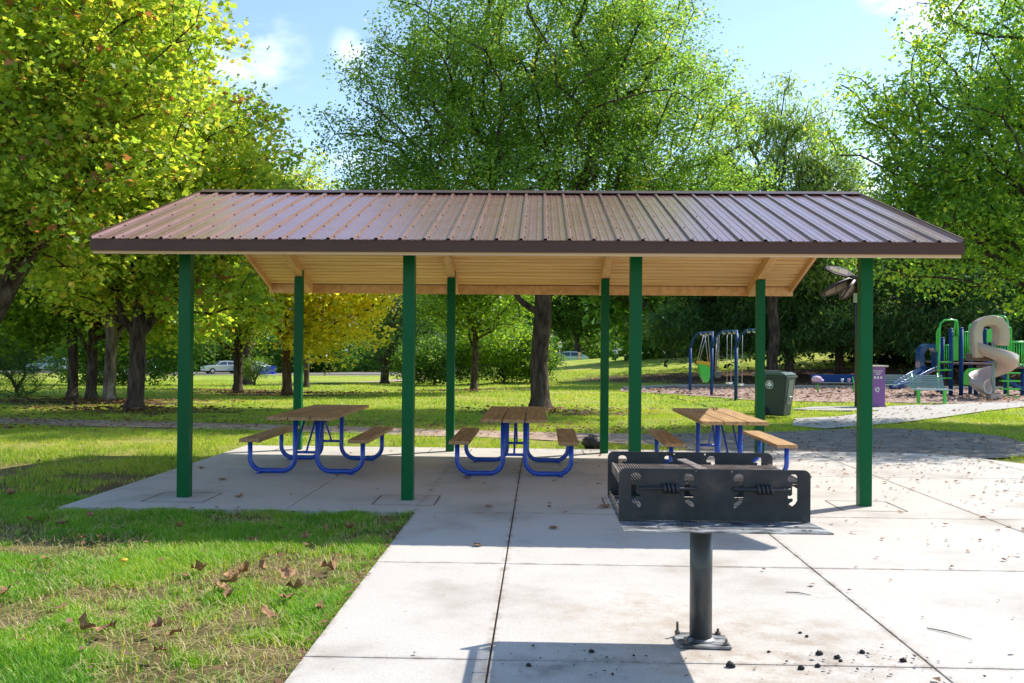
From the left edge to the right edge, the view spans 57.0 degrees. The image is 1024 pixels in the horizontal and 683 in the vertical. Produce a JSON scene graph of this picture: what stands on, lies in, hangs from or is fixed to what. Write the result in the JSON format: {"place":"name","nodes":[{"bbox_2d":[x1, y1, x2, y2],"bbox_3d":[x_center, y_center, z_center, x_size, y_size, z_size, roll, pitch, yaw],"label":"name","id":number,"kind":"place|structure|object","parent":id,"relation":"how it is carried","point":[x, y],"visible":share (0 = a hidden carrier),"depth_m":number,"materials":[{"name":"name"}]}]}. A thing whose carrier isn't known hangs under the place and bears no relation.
{"place":"outdoors","nodes":[
{"label":"outdoors","id":0,"kind":"place"},
{"bbox_2d":[4,369,455,373],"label":"street","id":1,"kind":"structure","parent":0,"point":[277,373],"depth_m":108.00,"materials":[{"name":"asphalt"}]},
{"bbox_2d":[26,356,65,371],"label":"parked car","id":2,"kind":"object","parent":1,"relation":"on","point":[41,368],"visible":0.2,"depth_m":108.83,"materials":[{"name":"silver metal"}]},
{"bbox_2d":[200,361,232,373],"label":"parked car","id":3,"kind":"object","parent":1,"relation":"on","point":[220,366],"visible":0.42,"depth_m":107.20,"materials":[{"name":"silver metal"}]},
{"bbox_2d":[551,351,588,361],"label":"parked car","id":4,"kind":"object","parent":1,"relation":"on","point":[571,355],"visible":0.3,"depth_m":96.03,"materials":[{"name":"silver glass"}]},
{"bbox_2d":[614,348,642,356],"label":"parked car","id":5,"kind":"object","parent":1,"relation":"on","point":[615,351],"visible":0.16,"depth_m":96.78,"materials":[{"name":"silver metal"}]},
{"bbox_2d":[292,379,401,383],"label":"path","id":6,"kind":"structure","parent":0,"point":[363,381],"depth_m":60.05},
{"bbox_2d":[0,349,1023,682],"bbox_3d":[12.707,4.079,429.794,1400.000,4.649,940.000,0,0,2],"label":"ground","id":7,"kind":"structure","parent":0,"point":[678,377],"depth_m":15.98,"materials":[{"name":"plant"}]},
{"bbox_2d":[0,328,79,397],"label":"shrub","id":8,"kind":"object","parent":7,"relation":"on","point":[18,386],"visible":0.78,"depth_m":29.80,"materials":[{"name":"green plant"}]},
{"bbox_2d":[0,260,119,399],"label":"sycamore tree","id":9,"kind":"object","parent":7,"relation":"on","point":[19,318],"visible":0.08,"depth_m":28.87,"materials":[{"name":"green plant"}]},
{"bbox_2d":[0,259,239,400],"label":"sycamore tree","id":10,"kind":"object","parent":7,"relation":"on","point":[94,334],"visible":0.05,"depth_m":28.66,"materials":[{"name":"green plant"}]},
{"bbox_2d":[29,331,214,385],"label":"shrub","id":11,"kind":"object","parent":7,"relation":"on","point":[159,363],"visible":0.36,"depth_m":44.01,"materials":[{"name":"green plant"}]},
{"bbox_2d":[0,18,267,402],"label":"sycamore tree","id":12,"kind":"object","parent":7,"relation":"on","point":[166,328],"visible":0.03,"depth_m":28.08,"materials":[{"name":"green plant"}]},
{"bbox_2d":[0,0,269,323],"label":"sycamore tree","id":13,"kind":"object","parent":7,"relation":"on","point":[55,161],"visible":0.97,"depth_m":18.01,"materials":[{"name":"green plant"}]},
{"bbox_2d":[0,4,320,411],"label":"sycamore tree","id":14,"kind":"object","parent":7,"relation":"on","point":[251,170],"visible":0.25,"depth_m":22.87,"materials":[{"name":"green plant"}]},
{"bbox_2d":[0,494,406,682],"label":"dry straw","id":15,"kind":"object","parent":7,"relation":"on","point":[96,642],"visible":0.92,"depth_m":5.84,"materials":[{"name":"brown plant"}]},
{"bbox_2d":[0,491,414,682],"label":"lawn grass","id":16,"kind":"structure","parent":7,"relation":"on","point":[17,655],"depth_m":6.77,"materials":[{"name":"plant"}]},
{"bbox_2d":[0,585,11,594],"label":"fallen leaf","id":17,"kind":"object","parent":16,"relation":"on","point":[4,589],"visible":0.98,"depth_m":6.21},
{"bbox_2d":[6,487,16,494],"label":"fallen leaf","id":18,"kind":"object","parent":16,"relation":"on","point":[10,491],"visible":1,"depth_m":10.26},
{"bbox_2d":[55,519,67,523],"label":"fallen leaf","id":19,"kind":"object","parent":16,"relation":"on","point":[61,522],"visible":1,"depth_m":8.56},
{"bbox_2d":[78,611,95,628],"bbox_3d":[-2.466,1.621,5.430,0.072,0.110,0.125,-36,6,-38],"label":"fallen leaf","id":20,"kind":"object","parent":16,"relation":"on","point":[84,623],"visible":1,"depth_m":5.39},
{"bbox_2d":[93,619,116,630],"bbox_3d":[-2.332,1.629,5.391,0.129,0.061,0.146,-22,-2,-15],"label":"fallen leaf","id":21,"kind":"object","parent":16,"relation":"on","point":[111,624],"visible":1,"depth_m":5.41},
{"bbox_2d":[147,616,163,627],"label":"fallen leaf","id":22,"kind":"object","parent":16,"relation":"on","point":[159,621],"visible":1,"depth_m":5.46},
{"bbox_2d":[153,642,167,651],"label":"fallen leaf","id":23,"kind":"object","parent":16,"relation":"on","point":[161,648],"visible":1,"depth_m":5.00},
{"bbox_2d":[165,626,182,635],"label":"fallen leaf","id":24,"kind":"object","parent":16,"relation":"on","point":[171,632],"visible":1,"depth_m":5.33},
{"bbox_2d":[175,518,184,526],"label":"fallen leaf","id":25,"kind":"object","parent":16,"relation":"on","point":[178,524],"visible":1,"depth_m":8.46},
{"bbox_2d":[191,559,208,570],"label":"fallen leaf","id":26,"kind":"object","parent":16,"relation":"on","point":[199,566],"visible":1,"depth_m":6.83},
{"bbox_2d":[215,580,231,589],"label":"fallen leaf","id":27,"kind":"object","parent":16,"relation":"on","point":[224,584],"visible":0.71,"depth_m":6.35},
{"bbox_2d":[223,587,233,596],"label":"fallen leaf","id":28,"kind":"object","parent":16,"relation":"on","point":[227,593],"visible":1,"depth_m":6.18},
{"bbox_2d":[220,566,238,582],"bbox_3d":[-1.942,1.616,6.456,0.073,0.121,0.139,47,33,21],"label":"fallen leaf","id":29,"kind":"object","parent":16,"relation":"on","point":[232,577],"visible":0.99,"depth_m":6.46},
{"bbox_2d":[232,560,248,573],"bbox_3d":[-1.945,1.637,6.755,0.130,0.123,0.052,-12,49,-46],"label":"fallen leaf","id":30,"kind":"object","parent":16,"relation":"on","point":[245,565],"visible":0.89,"depth_m":6.77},
{"bbox_2d":[258,556,266,569],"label":"fallen leaf","id":31,"kind":"object","parent":16,"relation":"on","point":[262,565],"visible":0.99,"depth_m":6.96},
{"bbox_2d":[261,604,277,616],"bbox_3d":[-1.474,1.650,5.728,0.110,0.049,0.098,20,9,-11],"label":"fallen leaf","id":32,"kind":"object","parent":16,"relation":"on","point":[267,611],"visible":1,"depth_m":5.74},
{"bbox_2d":[279,591,295,597],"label":"fallen leaf","id":33,"kind":"object","parent":16,"relation":"on","point":[284,595],"visible":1,"depth_m":6.09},
{"bbox_2d":[279,564,296,577],"bbox_3d":[-1.584,1.635,6.687,0.128,0.053,0.113,-4,47,-38],"label":"fallen leaf","id":34,"kind":"object","parent":16,"relation":"on","point":[288,571],"visible":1,"depth_m":6.69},
{"bbox_2d":[285,578,304,589],"bbox_3d":[-1.474,1.641,6.364,0.126,0.068,0.109,-2,-28,11],"label":"fallen leaf","id":35,"kind":"object","parent":16,"relation":"on","point":[298,584],"visible":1,"depth_m":6.34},
{"bbox_2d":[301,530,309,537],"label":"fallen leaf","id":36,"kind":"object","parent":16,"relation":"on","point":[306,534],"visible":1,"depth_m":8.07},
{"bbox_2d":[315,599,325,608],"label":"fallen leaf","id":37,"kind":"object","parent":16,"relation":"on","point":[319,605],"visible":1,"depth_m":5.91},
{"bbox_2d":[320,559,334,569],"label":"fallen leaf","id":38,"kind":"object","parent":16,"relation":"on","point":[324,564],"visible":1,"depth_m":6.89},
{"bbox_2d":[332,556,337,566],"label":"fallen leaf","id":39,"kind":"object","parent":16,"relation":"on","point":[334,559],"visible":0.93,"depth_m":7.06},
{"bbox_2d":[343,521,354,528],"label":"fallen leaf","id":40,"kind":"object","parent":16,"relation":"on","point":[349,525],"visible":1,"depth_m":8.54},
{"bbox_2d":[175,143,311,392],"bbox_3d":[-10.703,-2.763,35.554,7.183,9.483,7.214,0,0,2],"label":"lawn tree","id":41,"kind":"object","parent":7,"relation":"on","point":[239,343],"visible":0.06,"depth_m":35.27,"materials":[{"name":"green plant"}]},
{"bbox_2d":[232,354,277,384],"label":"shrub","id":42,"kind":"object","parent":7,"relation":"on","point":[249,372],"visible":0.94,"depth_m":44.34,"materials":[{"name":"green plant"}]},
{"bbox_2d":[242,158,271,384],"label":"lawn tree","id":43,"kind":"object","parent":7,"relation":"on","point":[247,350],"depth_m":46.26,"materials":[{"name":"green plant"}]},
{"bbox_2d":[265,366,275,373],"bbox_3d":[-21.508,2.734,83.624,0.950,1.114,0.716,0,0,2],"label":"car","id":44,"kind":"object","parent":7,"relation":"on","point":[273,370],"visible":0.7,"depth_m":83.83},
{"bbox_2d":[267,145,346,387],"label":"lawn tree","id":45,"kind":"object","parent":7,"relation":"on","point":[309,178],"visible":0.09,"depth_m":41.21,"materials":[{"name":"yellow plant"}]},
{"bbox_2d":[0,317,624,372],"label":"hedge","id":46,"kind":"object","parent":7,"relation":"on","point":[276,357],"visible":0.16,"depth_m":114.66,"materials":[{"name":"green plant"}]},
{"bbox_2d":[230,303,400,367],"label":"woods","id":47,"kind":"object","parent":7,"relation":"on","point":[366,341],"depth_m":131.92,"materials":[{"name":"green plant"}]},
{"bbox_2d":[0,418,653,444],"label":"footpath","id":48,"kind":"structure","parent":7,"relation":"on","point":[618,438],"depth_m":19.29,"materials":[{"name":"concrete"}]},
{"bbox_2d":[0,410,743,440],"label":"leaf litter","id":49,"kind":"object","parent":48,"relation":"on","point":[256,424],"visible":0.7,"depth_m":19.92,"materials":[{"name":"plant"}]},
{"bbox_2d":[234,257,426,394],"bbox_3d":[-7.340,-1.478,34.762,7.153,6.956,6.670,1,0,-33],"label":"lawn tree","id":50,"kind":"object","parent":7,"relation":"on","point":[341,307],"visible":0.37,"depth_m":33.91,"materials":[{"name":"yellow plant"}]},
{"bbox_2d":[0,387,662,428],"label":"leaf litter","id":51,"kind":"object","parent":7,"relation":"on","point":[154,407],"visible":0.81,"depth_m":25.49,"materials":[{"name":"plant"}]},
{"bbox_2d":[342,294,446,383],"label":"conifer tree","id":52,"kind":"object","parent":7,"relation":"on","point":[390,321],"visible":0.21,"depth_m":48.87,"materials":[{"name":"green plant"}]},
{"bbox_2d":[381,331,482,385],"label":"shrub","id":53,"kind":"object","parent":7,"relation":"on","point":[432,370],"visible":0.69,"depth_m":45.62,"materials":[{"name":"green plant"}]},
{"bbox_2d":[387,294,512,350],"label":"lawn tree","id":54,"kind":"object","parent":7,"relation":"on","point":[458,337],"visible":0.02,"depth_m":52.62,"materials":[{"name":"green plant"}]},
{"bbox_2d":[416,186,568,391],"bbox_3d":[-1.159,-2.053,36.240,6.750,8.065,6.020,0,0,2],"label":"lawn tree","id":55,"kind":"object","parent":7,"relation":"on","point":[472,305],"visible":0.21,"depth_m":35.84,"materials":[{"name":"green plant"}]},
{"bbox_2d":[455,323,561,384],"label":"shrub","id":56,"kind":"object","parent":7,"relation":"on","point":[507,358],"visible":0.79,"depth_m":45.43,"materials":[{"name":"green plant"}]},
{"bbox_2d":[0,361,1023,413],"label":"lawn grass","id":57,"kind":"structure","parent":7,"relation":"on","point":[262,385],"depth_m":34.29,"materials":[{"name":"plant"}]},
{"bbox_2d":[0,396,1023,682],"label":"leaf litter","id":58,"kind":"object","parent":7,"relation":"on","point":[244,550],"visible":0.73,"depth_m":7.18,"materials":[{"name":"plant"}]},
{"bbox_2d":[490,324,568,383],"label":"shrub","id":59,"kind":"object","parent":7,"relation":"on","point":[553,367],"visible":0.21,"depth_m":46.39,"materials":[{"name":"green plant"}]},
{"bbox_2d":[297,0,792,408],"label":"shade tree","id":60,"kind":"object","parent":7,"relation":"on","point":[600,77],"visible":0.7,"depth_m":24.76,"materials":[{"name":"green plant"}]},
{"bbox_2d":[518,295,620,351],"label":"lawn tree","id":61,"kind":"object","parent":7,"relation":"on","point":[565,312],"visible":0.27,"depth_m":109.47,"materials":[{"name":"green plant"}]},
{"bbox_2d":[581,435,599,448],"bbox_3d":[1.368,1.694,15.807,0.436,0.270,0.276,0,0,2],"label":"black bag","id":62,"kind":"object","parent":7,"relation":"on","point":[591,442],"visible":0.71,"depth_m":15.71,"materials":[{"name":"plastic"}]},
{"bbox_2d":[565,295,682,355],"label":"lawn tree","id":63,"kind":"object","parent":7,"relation":"on","point":[580,304],"visible":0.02,"depth_m":107.75,"materials":[{"name":"green plant"}]},
{"bbox_2d":[588,295,686,310],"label":"lawn tree","id":64,"kind":"object","parent":7,"relation":"on","point":[617,298],"visible":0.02,"depth_m":69.34,"materials":[{"name":"green plant"}]},
{"bbox_2d":[398,179,912,360],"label":"woods","id":65,"kind":"object","parent":7,"relation":"on","point":[654,301],"visible":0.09,"depth_m":70.90,"materials":[{"name":"green plant"}]},
{"bbox_2d":[642,296,767,376],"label":"conifer tree","id":66,"kind":"object","parent":7,"relation":"on","point":[687,322],"visible":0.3,"depth_m":49.80,"materials":[{"name":"green plant"}]},
{"bbox_2d":[752,370,784,407],"bbox_3d":[6.838,1.323,24.997,0.863,1.110,0.660,0,0,2],"label":"wheeled bin","id":67,"kind":"object","parent":7,"relation":"on","point":[768,371],"visible":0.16,"depth_m":25.04,"materials":[{"name":"green plastic"}]},
{"bbox_2d":[765,372,797,415],"bbox_3d":[6.560,1.309,23.433,0.863,1.110,0.660,0,-1,40],"label":"wheeled bin","id":68,"kind":"object","parent":7,"relation":"on","point":[779,389],"visible":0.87,"depth_m":23.16,"materials":[{"name":"plastic"}]},
{"bbox_2d":[699,70,882,369],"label":"leafy tree","id":69,"kind":"object","parent":7,"relation":"on","point":[812,174],"visible":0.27,"depth_m":45.74,"materials":[{"name":"green plant"}]},
{"bbox_2d":[706,188,878,375],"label":"conifer tree","id":70,"kind":"object","parent":7,"relation":"on","point":[793,328],"visible":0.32,"depth_m":47.41,"materials":[{"name":"green plant"}]},
{"bbox_2d":[621,384,1012,389],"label":"playground kerb","id":71,"kind":"structure","parent":7,"relation":"on","point":[753,386],"depth_m":41.59,"materials":[{"name":"concrete"}]},
{"bbox_2d":[620,386,1023,402],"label":"playground mulch","id":72,"kind":"object","parent":7,"relation":"on","point":[845,399],"visible":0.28,"depth_m":34.85,"materials":[{"name":"wood"}]},
{"bbox_2d":[689,329,754,400],"bbox_3d":[7.477,0.818,32.977,0.472,2.441,8.599,0,0,-4],"label":"swing set","id":73,"kind":"object","parent":72,"relation":"on","point":[737,338],"visible":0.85,"depth_m":34.12,"materials":[{"name":"metal"}]},
{"bbox_2d":[696,335,709,382],"bbox_3d":[7.404,0.655,36.263,0.588,1.835,0.722,0,0,2],"label":"adaptive swing","id":74,"kind":"object","parent":73,"relation":"hanging from","point":[704,370],"visible":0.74,"depth_m":36.04,"materials":[{"name":"plastic"}]},
{"bbox_2d":[714,343,720,377],"bbox_3d":[7.667,0.545,35.096,0.233,1.621,0.422,0,0,2],"label":"bucket swing","id":75,"kind":"object","parent":73,"relation":"hanging from","point":[717,374],"visible":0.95,"depth_m":34.98,"materials":[{"name":"rubber"}]},
{"bbox_2d":[725,334,732,383],"bbox_3d":[7.706,0.628,33.440,0.140,1.768,0.501,0,0,32],"label":"belt swing","id":76,"kind":"object","parent":73,"relation":"hanging from","point":[731,360],"visible":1,"depth_m":33.63,"materials":[{"name":"white paint"}]},
{"bbox_2d":[738,335,742,385],"bbox_3d":[7.754,0.618,32.038,0.140,1.768,0.501,0,0,32],"label":"belt swing","id":77,"kind":"object","parent":73,"relation":"hanging from","point":[742,357],"visible":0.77,"depth_m":32.23,"materials":[{"name":"white paint"}]},
{"bbox_2d":[811,374,854,391],"bbox_3d":[12.704,1.656,37.077,1.750,0.709,0.466,0,0,2],"label":"blue bench","id":78,"kind":"object","parent":72,"relation":"on","point":[831,378],"visible":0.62,"depth_m":37.21,"materials":[{"name":"metal"}]},
{"bbox_2d":[811,376,823,381],"bbox_3d":[11.991,1.484,36.986,0.479,0.299,0.318,0,0,2],"label":"cloth bag","id":79,"kind":"object","parent":78,"relation":"on","point":[816,379],"visible":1,"depth_m":36.89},
{"bbox_2d":[885,375,920,394],"bbox_3d":[14.245,1.614,34.582,1.750,0.782,0.570,0,0,2],"label":"metal bench","id":80,"kind":"object","parent":72,"relation":"on","point":[897,377],"visible":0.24,"depth_m":34.80,"materials":[{"name":"metal"}]},
{"bbox_2d":[889,315,1023,396],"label":"play structure","id":81,"kind":"object","parent":72,"relation":"on","point":[938,362],"visible":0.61,"depth_m":35.15,"materials":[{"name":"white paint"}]},
{"bbox_2d":[965,315,1018,399],"bbox_3d":[17.090,0.554,33.499,1.669,2.954,1.618,0,0,2],"label":"spiral slide","id":82,"kind":"object","parent":72,"relation":"on","point":[982,380],"visible":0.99,"depth_m":33.17,"materials":[{"name":"plastic"}]},
{"bbox_2d":[646,263,1021,370],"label":"undergrowth","id":83,"kind":"object","parent":7,"relation":"on","point":[882,356],"visible":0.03,"depth_m":56.37,"materials":[{"name":"green plant"}]},
{"bbox_2d":[766,187,907,374],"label":"conifer tree","id":84,"kind":"object","parent":7,"relation":"on","point":[839,364],"visible":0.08,"depth_m":50.12,"materials":[{"name":"green plant"}]},
{"bbox_2d":[795,406,878,409],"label":"walkway spur","id":85,"kind":"structure","parent":7,"relation":"on","point":[836,408],"depth_m":27.18,"materials":[{"name":"concrete"}]},
{"bbox_2d":[820,266,856,405],"bbox_3d":[9.796,-0.179,28.052,1.437,4.204,0.962,1,-1,-40],"label":"leaf shade","id":86,"kind":"object","parent":85,"relation":"on","point":[846,288],"visible":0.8,"depth_m":27.96,"materials":[{"name":"metal"}]},
{"bbox_2d":[792,401,1023,427],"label":"walkway","id":87,"kind":"structure","parent":7,"relation":"on","point":[917,412],"depth_m":25.21,"materials":[{"name":"concrete"}]},
{"bbox_2d":[872,365,887,406],"bbox_3d":[10.865,1.325,28.277,0.600,1.228,0.580,1,0,-6],"label":"recycling bin","id":88,"kind":"object","parent":87,"relation":"on","point":[878,398],"visible":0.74,"depth_m":28.05,"materials":[{"name":"purple paint"}]},
{"bbox_2d":[872,374,883,400],"bbox_3d":[10.890,1.382,28.047,0.360,0.800,0.006,1,0,-6],"label":"door panel","id":89,"kind":"structure","parent":88,"relation":"in","point":[877,396],"depth_m":28.04,"materials":[{"name":"purple paint"}]},
{"bbox_2d":[794,401,1021,425],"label":"leaf litter","id":90,"kind":"object","parent":87,"relation":"on","point":[892,414],"visible":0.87,"depth_m":24.05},
{"bbox_2d":[907,373,952,403],"bbox_3d":[13.265,1.486,29.953,1.150,0.957,0.749,0,0,-2],"label":"park bench","id":91,"kind":"object","parent":87,"relation":"on","point":[924,383],"visible":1,"depth_m":30.16,"materials":[{"name":"metal"}]},
{"bbox_2d":[797,0,1023,321],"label":"leafy tree","id":92,"kind":"object","parent":7,"relation":"on","point":[994,101],"visible":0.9,"depth_m":21.97,"materials":[{"name":"green plant"}]},
{"bbox_2d":[873,182,1020,381],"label":"conifer tree","id":93,"kind":"object","parent":7,"relation":"on","point":[917,332],"visible":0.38,"depth_m":46.55,"materials":[{"name":"plant"}]},
{"bbox_2d":[932,172,1023,377],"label":"conifer tree","id":94,"kind":"object","parent":7,"relation":"on","point":[1020,335],"visible":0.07,"depth_m":48.65,"materials":[{"name":"green plant"}]},
{"bbox_2d":[60,445,1023,682],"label":"patio slab","id":95,"kind":"structure","parent":0,"point":[428,591],"depth_m":6.87,"materials":[{"name":"concrete"}]},
{"bbox_2d":[239,404,392,474],"bbox_3d":[-2.639,1.335,13.106,1.662,0.758,2.600,0,0,2],"label":"picnic table","id":96,"kind":"object","parent":95,"relation":"on","point":[319,415],"visible":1,"depth_m":12.41,"materials":[{"name":"brown wood"}]},
{"bbox_2d":[485,456,522,682],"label":"joint filler","id":97,"kind":"object","parent":95,"relation":"on","point":[488,666],"visible":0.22,"depth_m":6.22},
{"bbox_2d":[449,406,578,476],"bbox_3d":[0.055,1.357,13.025,1.662,0.758,2.600,0,0,2],"label":"picnic table","id":98,"kind":"object","parent":95,"relation":"on","point":[504,416],"visible":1,"depth_m":12.19,"materials":[{"name":"brown wood"}]},
{"bbox_2d":[142,448,907,511],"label":"footing joints","id":99,"kind":"object","parent":95,"relation":"on","point":[470,451],"visible":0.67,"depth_m":10.19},
{"bbox_2d":[90,189,964,506],"bbox_3d":[0.178,-0.140,12.558,8.752,3.751,6.352,0,0,2],"label":"picnic shelter","id":100,"kind":"object","parent":95,"relation":"on","point":[636,245],"visible":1,"depth_m":10.63,"materials":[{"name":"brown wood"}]},
{"bbox_2d":[263,444,889,682],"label":"edge debris","id":101,"kind":"object","parent":95,"relation":"on","point":[315,633],"visible":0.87,"depth_m":6.49,"materials":[{"name":"soil"}]},
{"bbox_2d":[228,449,1023,681],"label":"leaf litter","id":102,"kind":"object","parent":95,"relation":"on","point":[938,678],"visible":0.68,"depth_m":12.17,"materials":[{"name":"plant"}]},
{"bbox_2d":[607,451,833,648],"bbox_3d":[1.073,1.176,5.150,1.025,1.022,1.091,0,0,2],"label":"park grill","id":103,"kind":"object","parent":95,"relation":"on","point":[693,494],"visible":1,"depth_m":4.90,"materials":[{"name":"black metal"}]},
{"bbox_2d":[647,408,797,469],"bbox_3d":[2.799,1.379,12.942,1.662,0.758,2.600,0,0,2],"label":"picnic table","id":104,"kind":"object","parent":95,"relation":"on","point":[719,418],"visible":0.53,"depth_m":12.38,"materials":[{"name":"brown wood"}]},
{"bbox_2d":[472,644,985,682],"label":"charcoal crumbs","id":105,"kind":"object","parent":95,"relation":"on","point":[633,655],"visible":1,"depth_m":4.96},
{"bbox_2d":[726,661,735,667],"bbox_3d":[1.135,1.680,4.891,0.053,0.042,0.040,0,0,2],"label":"charcoal lump","id":106,"kind":"object","parent":95,"relation":"on","point":[729,664],"visible":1,"depth_m":4.88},
{"bbox_2d":[815,650,822,655],"bbox_3d":[1.663,1.689,5.100,0.042,0.033,0.029,0,0,2],"label":"charcoal lump","id":107,"kind":"object","parent":95,"relation":"on","point":[819,653],"visible":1,"depth_m":5.09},
{"bbox_2d":[927,627,970,638],"bbox_3d":[2.550,1.698,5.492,0.018,0.010,0.270,1,-1,-37],"label":"twig","id":108,"kind":"object","parent":95,"relation":"on","point":[947,632],"visible":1,"depth_m":5.51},
{"bbox_2d":[115,0,1023,304],"label":"sky","id":109,"kind":"structure","parent":0,"point":[777,37],"materials":[{"name":"blue"}]},
{"bbox_2d":[641,428,1023,457],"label":"asphalt path","id":110,"kind":"structure","parent":0,"point":[924,447],"depth_m":17.18,"materials":[{"name":"asphalt"}]},
{"bbox_2d":[642,427,1022,453],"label":"leaf litter","id":111,"kind":"object","parent":110,"relation":"on","point":[872,437],"visible":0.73,"depth_m":17.36,"materials":[{"name":"plant"}]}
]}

